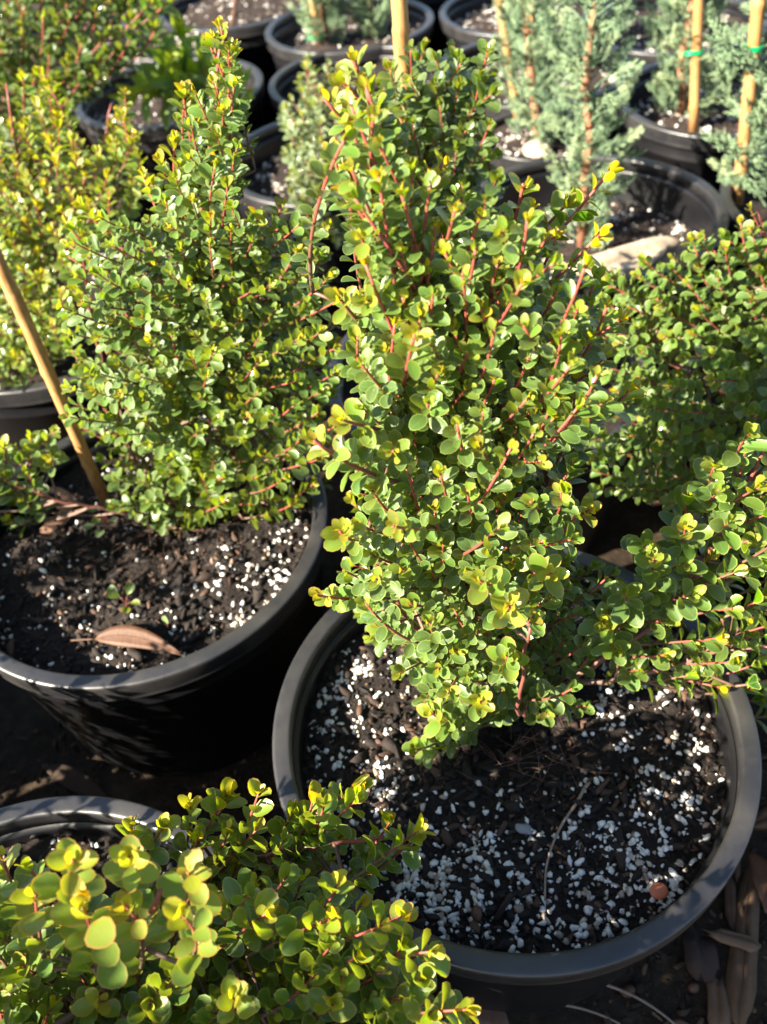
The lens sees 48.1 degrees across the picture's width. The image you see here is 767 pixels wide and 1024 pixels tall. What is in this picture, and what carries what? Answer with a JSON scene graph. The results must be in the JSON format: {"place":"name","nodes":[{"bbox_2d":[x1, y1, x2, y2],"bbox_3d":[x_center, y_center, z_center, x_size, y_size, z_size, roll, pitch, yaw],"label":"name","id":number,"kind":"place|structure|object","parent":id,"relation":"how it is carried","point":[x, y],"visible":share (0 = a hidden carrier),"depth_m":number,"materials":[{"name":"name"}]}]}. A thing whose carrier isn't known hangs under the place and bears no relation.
{"place":"outdoors","nodes":[
{"label":"outdoors","id":0,"kind":"place"},
{"bbox_2d":[106,582,139,613],"bbox_3d":[-0.332,0.108,1.103,0.054,0.028,0.034,32,57,31],"label":"seedling","id":1,"kind":"object","parent":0,"point":[113,592],"visible":1,"depth_m":1.10,"materials":[{"name":"green plant"}]},
{"bbox_2d":[0,0,766,1023],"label":"ground","id":2,"kind":"structure","parent":0,"point":[16,702],"depth_m":1.23,"materials":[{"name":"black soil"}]},
{"bbox_2d":[0,168,49,249],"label":"plant pot","id":3,"kind":"object","parent":2,"relation":"on","point":[40,237],"visible":0.02,"depth_m":2.00,"materials":[{"name":"black plastic"}]},
{"bbox_2d":[0,0,176,176],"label":"shrub","id":4,"kind":"object","parent":3,"relation":"on","point":[68,31],"visible":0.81,"depth_m":1.75,"materials":[{"name":"green plant"}]},
{"bbox_2d":[0,20,128,166],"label":"plant pot","id":5,"kind":"object","parent":2,"relation":"on","point":[82,133],"visible":0.06,"depth_m":2.66,"materials":[{"name":"black plastic"}]},
{"bbox_2d":[55,0,147,19],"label":"broad leaf plant","id":6,"kind":"object","parent":5,"relation":"on","point":[132,5],"visible":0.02,"depth_m":2.27,"materials":[{"name":"green plant"}]},
{"bbox_2d":[0,239,185,468],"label":"plant pot","id":7,"kind":"object","parent":2,"relation":"on","point":[30,407],"visible":0.13,"depth_m":1.45,"materials":[{"name":"black plastic"}]},
{"bbox_2d":[0,65,155,386],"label":"shrub","id":8,"kind":"object","parent":7,"relation":"in","point":[26,181],"visible":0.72,"depth_m":1.31,"materials":[{"name":"green plant"}]},
{"bbox_2d":[0,796,246,1001],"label":"plant pot","id":9,"kind":"object","parent":2,"relation":"on","point":[37,829],"visible":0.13,"depth_m":0.88,"materials":[{"name":"black plastic"}]},
{"bbox_2d":[0,774,480,1023],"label":"shrub","id":10,"kind":"object","parent":9,"relation":"on","point":[82,949],"visible":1,"depth_m":0.58,"materials":[{"name":"green plant"}]},
{"bbox_2d":[0,411,328,776],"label":"plant pot","id":11,"kind":"object","parent":2,"relation":"on","point":[233,602],"visible":0.75,"depth_m":1.12,"materials":[{"name":"black plastic"}]},
{"bbox_2d":[0,249,110,512],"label":"bamboo cane","id":12,"kind":"object","parent":11,"relation":"on","point":[13,294],"visible":0.91,"depth_m":1.06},
{"bbox_2d":[40,487,73,533],"bbox_3d":[-0.466,-0.008,1.222,0.051,0.016,0.091,-18,47,-11],"label":"curled bark","id":13,"kind":"object","parent":11,"relation":"on","point":[63,494],"visible":0.63,"depth_m":1.21,"materials":[{"name":"brown wood"}]},
{"bbox_2d":[84,500,116,536],"bbox_3d":[-0.391,0.015,1.191,0.047,0.042,0.044,-7,46,0],"label":"seedling","id":14,"kind":"object","parent":11,"relation":"on","point":[95,521],"visible":0.97,"depth_m":1.19,"materials":[{"name":"green plant"}]},
{"bbox_2d":[70,625,181,655],"bbox_3d":[-0.314,0.153,1.054,0.149,0.015,0.025,5,47,12],"label":"gum leaf","id":15,"kind":"object","parent":11,"relation":"on","point":[129,636],"visible":1,"depth_m":1.05,"materials":[{"name":"brown plant"}]},
{"bbox_2d":[162,616,168,628],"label":"seedling","id":16,"kind":"object","parent":11,"relation":"on","point":[164,619],"visible":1,"depth_m":1.07,"materials":[{"name":"green plant"}]},
{"bbox_2d":[0,15,344,537],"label":"shrub","id":17,"kind":"object","parent":11,"relation":"in","point":[212,292],"visible":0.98,"depth_m":0.96,"materials":[{"name":"green plant"}]},
{"bbox_2d":[123,29,212,68],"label":"plant pot","id":18,"kind":"object","parent":2,"relation":"on","point":[149,60],"visible":0.12,"depth_m":2.59,"materials":[{"name":"black plastic"}]},
{"bbox_2d":[74,56,263,228],"bbox_3d":[-0.554,-1.008,2.380,0.500,0.307,0.500,-7,46,0],"label":"plant pot","id":19,"kind":"object","parent":2,"relation":"on","point":[91,116],"visible":0.26,"depth_m":2.26,"materials":[{"name":"black plastic"}]},
{"bbox_2d":[108,7,255,130],"bbox_3d":[-0.466,-1.033,2.039,0.325,0.318,0.375,-7,46,0],"label":"broad leaf plant","id":20,"kind":"object","parent":19,"relation":"in","point":[172,66],"visible":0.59,"depth_m":1.95,"materials":[{"name":"green plant"}]},
{"bbox_2d":[160,0,308,123],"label":"plant pot","id":21,"kind":"object","parent":2,"relation":"on","point":[253,19],"visible":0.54,"depth_m":2.80,"materials":[{"name":"black plastic"}]},
{"bbox_2d":[230,0,236,26],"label":"cane","id":22,"kind":"object","parent":21,"relation":"in","point":[233,14],"visible":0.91,"depth_m":2.72,"materials":[{"name":"brown wood"}]},
{"bbox_2d":[237,110,430,320],"bbox_3d":[-0.098,-0.694,2.022,0.500,0.307,0.500,-7,46,0],"label":"plant pot","id":23,"kind":"object","parent":2,"relation":"on","point":[268,183],"visible":0.23,"depth_m":1.97,"materials":[{"name":"black plastic"}]},
{"bbox_2d":[277,52,361,248],"bbox_3d":[-0.094,-0.707,1.777,0.220,0.403,0.312,-7,46,0],"label":"shrub","id":24,"kind":"object","parent":23,"relation":"in","point":[316,123],"visible":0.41,"depth_m":1.71,"materials":[{"name":"green plant"}]},
{"bbox_2d":[265,0,433,71],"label":"plant pot","id":25,"kind":"object","parent":2,"relation":"on","point":[287,44],"visible":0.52,"depth_m":2.54,"materials":[{"name":"black plastic"}]},
{"bbox_2d":[306,0,323,44],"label":"bamboo cane","id":26,"kind":"object","parent":25,"relation":"in","point":[316,15],"visible":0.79,"depth_m":2.46,"materials":[{"name":"beige"}]},
{"bbox_2d":[286,0,347,43],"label":"conifer","id":27,"kind":"object","parent":25,"relation":"on","point":[325,17],"visible":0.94,"depth_m":2.48,"materials":[{"name":"green plant"}]},
{"bbox_2d":[340,0,391,38],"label":"conifer","id":28,"kind":"object","parent":25,"relation":"on","point":[370,9],"visible":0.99,"depth_m":2.50,"materials":[{"name":"green plant"}]},
{"bbox_2d":[269,44,449,121],"bbox_3d":[-0.052,-1.023,2.336,0.470,0.307,0.470,-7,46,0],"label":"plant pot","id":29,"kind":"object","parent":2,"relation":"on","point":[282,86],"visible":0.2,"depth_m":2.32,"materials":[{"name":"black plastic"}]},
{"bbox_2d":[412,0,448,56],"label":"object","id":30,"kind":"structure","parent":2,"relation":"on","point":[437,42],"depth_m":2.76,"materials":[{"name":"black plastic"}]},
{"bbox_2d":[326,294,648,552],"bbox_3d":[0.172,-0.118,1.433,0.500,0.307,0.500,-7,46,0],"label":"plant pot","id":31,"kind":"object","parent":2,"relation":"on","point":[590,534],"visible":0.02,"depth_m":1.33,"materials":[{"name":"black plastic"}]},
{"bbox_2d":[391,0,416,186],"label":"bamboo cane","id":32,"kind":"object","parent":31,"relation":"on","point":[400,26],"visible":0.27,"depth_m":1.00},
{"bbox_2d":[373,37,508,384],"bbox_3d":[0.085,-0.373,1.186,0.169,0.527,0.216,2,46,9],"label":"shrub","id":33,"kind":"object","parent":31,"relation":"on","point":[434,127],"visible":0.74,"depth_m":1.02,"materials":[{"name":"green plant"}]},
{"bbox_2d":[470,1009,508,1023],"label":"ground leaf","id":34,"kind":"object","parent":2,"relation":"on","point":[484,1016],"visible":0.19,"depth_m":0.96,"materials":[{"name":"brown plant"}]},
{"bbox_2d":[272,547,761,1012],"bbox_3d":[0.144,0.321,1.012,0.500,0.307,0.500,-7,46,0],"label":"plant pot","id":35,"kind":"object","parent":2,"relation":"on","point":[670,798],"visible":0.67,"depth_m":0.87,"materials":[{"name":"black plastic"}]},
{"bbox_2d":[290,44,766,768],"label":"shrub","id":36,"kind":"object","parent":35,"relation":"in","point":[466,372],"visible":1,"depth_m":0.63,"materials":[{"name":"green plant"}]},
{"bbox_2d":[544,781,590,900],"bbox_3d":[0.176,0.319,0.846,0.014,0.005,0.130,18,51,22],"label":"dry twig","id":37,"kind":"object","parent":35,"relation":"on","point":[585,786],"visible":1,"depth_m":0.85,"materials":[{"name":"brown wood"}]},
{"bbox_2d":[439,0,612,50],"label":"plant pot","id":38,"kind":"object","parent":2,"relation":"on","point":[463,23],"visible":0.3,"depth_m":2.56,"materials":[{"name":"black plastic"}]},
{"bbox_2d":[431,34,631,188],"bbox_3d":[0.382,-1.016,2.278,0.500,0.307,0.500,-7,46,0],"label":"plant pot","id":39,"kind":"object","parent":2,"relation":"on","point":[470,51],"visible":0.13,"depth_m":2.20,"materials":[{"name":"black plastic"}]},
{"bbox_2d":[526,3,534,74],"bbox_3d":[0.353,-1.258,2.057,0.030,0.451,0.023,-7,46,0],"label":"bamboo cane","id":40,"kind":"object","parent":39,"relation":"on","point":[530,21],"visible":0.05,"depth_m":2.10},
{"bbox_2d":[498,0,562,77],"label":"conifer","id":41,"kind":"object","parent":39,"relation":"on","point":[514,40],"visible":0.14,"depth_m":2.16,"materials":[{"name":"green plant"}]},
{"bbox_2d":[478,109,600,178],"bbox_3d":[0.356,-0.728,2.002,0.270,0.307,0.270,-7,46,0],"label":"plant pot","id":42,"kind":"object","parent":2,"relation":"on","point":[510,144],"visible":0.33,"depth_m":1.92,"materials":[{"name":"black plastic"}]},
{"bbox_2d":[495,0,521,122],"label":"bamboo cane","id":43,"kind":"object","parent":42,"relation":"in","point":[503,32],"visible":0.37,"depth_m":1.86,"materials":[{"name":"brown"}]},
{"bbox_2d":[491,0,578,143],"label":"conifer","id":44,"kind":"object","parent":42,"relation":"on","point":[532,79],"visible":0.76,"depth_m":1.79,"materials":[{"name":"green plant"}]},
{"bbox_2d":[522,140,550,157],"bbox_3d":[0.333,-0.787,1.864,0.061,0.026,0.034,-7,46,0],"label":"fallen leaf","id":45,"kind":"object","parent":42,"relation":"on","point":[531,149],"visible":0.77,"depth_m":1.86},
{"bbox_2d":[565,1005,619,1023],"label":"ground twig","id":46,"kind":"object","parent":2,"relation":"on","point":[584,1009],"visible":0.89,"depth_m":0.97,"materials":[{"name":"wood"}]},
{"bbox_2d":[467,154,728,374],"bbox_3d":[0.406,-0.467,1.744,0.500,0.307,0.500,-7,46,0],"label":"plant pot","id":47,"kind":"object","parent":2,"relation":"on","point":[659,199],"visible":0.23,"depth_m":1.75,"materials":[{"name":"black plastic"}]},
{"bbox_2d":[536,0,646,250],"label":"conifer","id":48,"kind":"object","parent":47,"relation":"on","point":[584,154],"visible":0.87,"depth_m":1.52,"materials":[{"name":"green plant"}]},
{"bbox_2d":[549,236,686,275],"bbox_3d":[0.404,-0.442,1.582,0.412,0.074,0.076,-23,53,-19],"label":"rock","id":49,"kind":"object","parent":47,"relation":"on","point":[625,259],"visible":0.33,"depth_m":1.58,"materials":[{"name":"beige stone"}]},
{"bbox_2d":[619,984,634,997],"bbox_3d":[0.280,0.549,0.986,0.018,0.010,0.014,-7,46,0],"label":"pebble","id":50,"kind":"object","parent":2,"relation":"on","point":[630,988],"visible":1,"depth_m":0.98,"materials":[{"name":"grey stone"}]},
{"bbox_2d":[607,984,674,1023],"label":"ground twig","id":51,"kind":"object","parent":2,"relation":"on","point":[638,998],"visible":0.77,"depth_m":0.97,"materials":[{"name":"brown wood"}]},
{"bbox_2d":[578,0,766,154],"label":"plant pot","id":52,"kind":"object","parent":2,"relation":"on","point":[643,52],"visible":0.16,"depth_m":2.38,"materials":[{"name":"black plastic"}]},
{"bbox_2d":[672,960,685,968],"bbox_3d":[0.352,0.524,1.003,0.036,0.006,0.006,-12,44,-24],"label":"bark piece","id":53,"kind":"object","parent":2,"relation":"on","point":[680,964],"visible":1,"depth_m":1.00,"materials":[{"name":"brown wood"}]},
{"bbox_2d":[673,1019,688,1023],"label":"bark piece","id":54,"kind":"object","parent":2,"relation":"on","point":[679,1021],"visible":1,"depth_m":0.96,"materials":[{"name":"brown wood"}]},
{"bbox_2d":[615,54,766,193],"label":"plant pot","id":55,"kind":"object","parent":2,"relation":"on","point":[668,138],"visible":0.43,"depth_m":1.95,"materials":[{"name":"black plastic"}]},
{"bbox_2d":[679,0,703,132],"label":"bamboo cane","id":56,"kind":"object","parent":55,"relation":"in","point":[695,52],"visible":1,"depth_m":1.85,"materials":[{"name":"beige"}]},
{"bbox_2d":[636,0,748,116],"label":"conifer","id":57,"kind":"object","parent":55,"relation":"on","point":[667,84],"visible":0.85,"depth_m":1.90,"materials":[{"name":"green plant"}]},
{"bbox_2d":[687,981,699,992],"bbox_3d":[0.354,0.543,0.983,0.014,0.010,0.012,-7,46,0],"label":"pebble","id":58,"kind":"object","parent":2,"relation":"on","point":[693,987],"visible":1,"depth_m":0.98,"materials":[{"name":"brown stone"}]},
{"bbox_2d":[696,1017,704,1023],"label":"bark piece","id":59,"kind":"object","parent":2,"relation":"on","point":[701,1020],"visible":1,"depth_m":0.96,"materials":[{"name":"brown wood"}]},
{"bbox_2d":[683,925,719,982],"bbox_3d":[0.370,0.510,1.004,0.039,0.014,0.075,2,46,8],"label":"bark lump","id":60,"kind":"object","parent":2,"relation":"on","point":[702,959],"visible":0.99,"depth_m":0.99,"materials":[{"name":"brown wood"}]},
{"bbox_2d":[670,312,766,633],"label":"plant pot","id":61,"kind":"object","parent":2,"relation":"on","point":[745,585],"visible":0.02,"depth_m":1.26,"materials":[{"name":"black plastic"}]},
{"bbox_2d":[575,201,766,516],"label":"shrub","id":62,"kind":"object","parent":61,"relation":"on","point":[739,363],"visible":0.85,"depth_m":1.06,"materials":[{"name":"green plant"}]},
{"bbox_2d":[705,970,731,1023],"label":"dry leaf","id":63,"kind":"object","parent":2,"relation":"on","point":[718,1010],"visible":1,"depth_m":0.96,"materials":[{"name":"brown plant"}]},
{"bbox_2d":[724,877,735,929],"bbox_3d":[0.419,0.470,1.039,0.013,0.010,0.070,8,47,14],"label":"wood splinter","id":64,"kind":"object","parent":2,"relation":"on","point":[730,898],"visible":0.9,"depth_m":1.03,"materials":[{"name":"brown wood"}]},
{"bbox_2d":[734,861,740,881],"bbox_3d":[0.440,0.445,1.069,0.010,0.005,0.029,28,52,14],"label":"bark piece","id":65,"kind":"object","parent":2,"relation":"on","point":[737,873],"visible":0.59,"depth_m":1.07,"materials":[{"name":"brown wood"}]},
{"bbox_2d":[715,149,766,323],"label":"plant pot","id":66,"kind":"object","parent":2,"relation":"on","point":[735,211],"visible":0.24,"depth_m":1.65,"materials":[{"name":"black plastic"}]},
{"bbox_2d":[700,0,766,205],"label":"conifer","id":67,"kind":"object","parent":66,"relation":"on","point":[759,129],"visible":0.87,"depth_m":1.55,"materials":[{"name":"green plant"}]},
{"bbox_2d":[732,0,765,205],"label":"bamboo cane","id":68,"kind":"object","parent":66,"relation":"on","point":[754,44],"visible":0.76,"depth_m":1.53,"materials":[{"name":"beige"}]},
{"bbox_2d":[725,864,759,1023],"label":"wood splinter","id":69,"kind":"object","parent":2,"relation":"on","point":[741,980],"visible":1,"depth_m":0.99,"materials":[{"name":"brown wood"}]},
{"bbox_2d":[702,928,760,952],"bbox_3d":[0.404,0.496,1.002,0.067,0.011,0.019,12,49,18],"label":"wood splinter","id":70,"kind":"object","parent":69,"relation":"on","point":[750,944],"visible":1,"depth_m":1.00,"materials":[{"name":"brown wood"}]},
{"bbox_2d":[747,851,766,912],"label":"dead leaf","id":71,"kind":"object","parent":2,"relation":"on","point":[758,866],"visible":1,"depth_m":1.05,"materials":[{"name":"brown plant"}]},
{"bbox_2d":[753,807,766,829],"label":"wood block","id":72,"kind":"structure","parent":2,"relation":"on","point":[761,822],"depth_m":1.09,"materials":[{"name":"brown wood"}]},
{"bbox_2d":[471,905,481,922],"bbox_3d":[0.087,0.376,0.803,0.012,0.008,0.012,27,55,29],"label":"pebble","id":73,"kind":"object","parent":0,"point":[476,913],"visible":1,"depth_m":0.80,"materials":[{"name":"stone"}]},
{"bbox_2d":[515,823,531,834],"bbox_3d":[0.139,0.316,0.855,0.017,0.008,0.011,1,46,8],"label":"pebble","id":74,"kind":"object","parent":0,"point":[523,828],"visible":1,"depth_m":0.85,"materials":[{"name":"grey stone"}]},
{"bbox_2d":[650,883,668,899],"bbox_3d":[0.257,0.354,0.803,0.018,0.004,0.015,-15,54,-16],"label":"seed disc","id":75,"kind":"object","parent":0,"point":[659,891],"visible":1,"depth_m":0.80,"materials":[{"name":"brown"}]}
]}

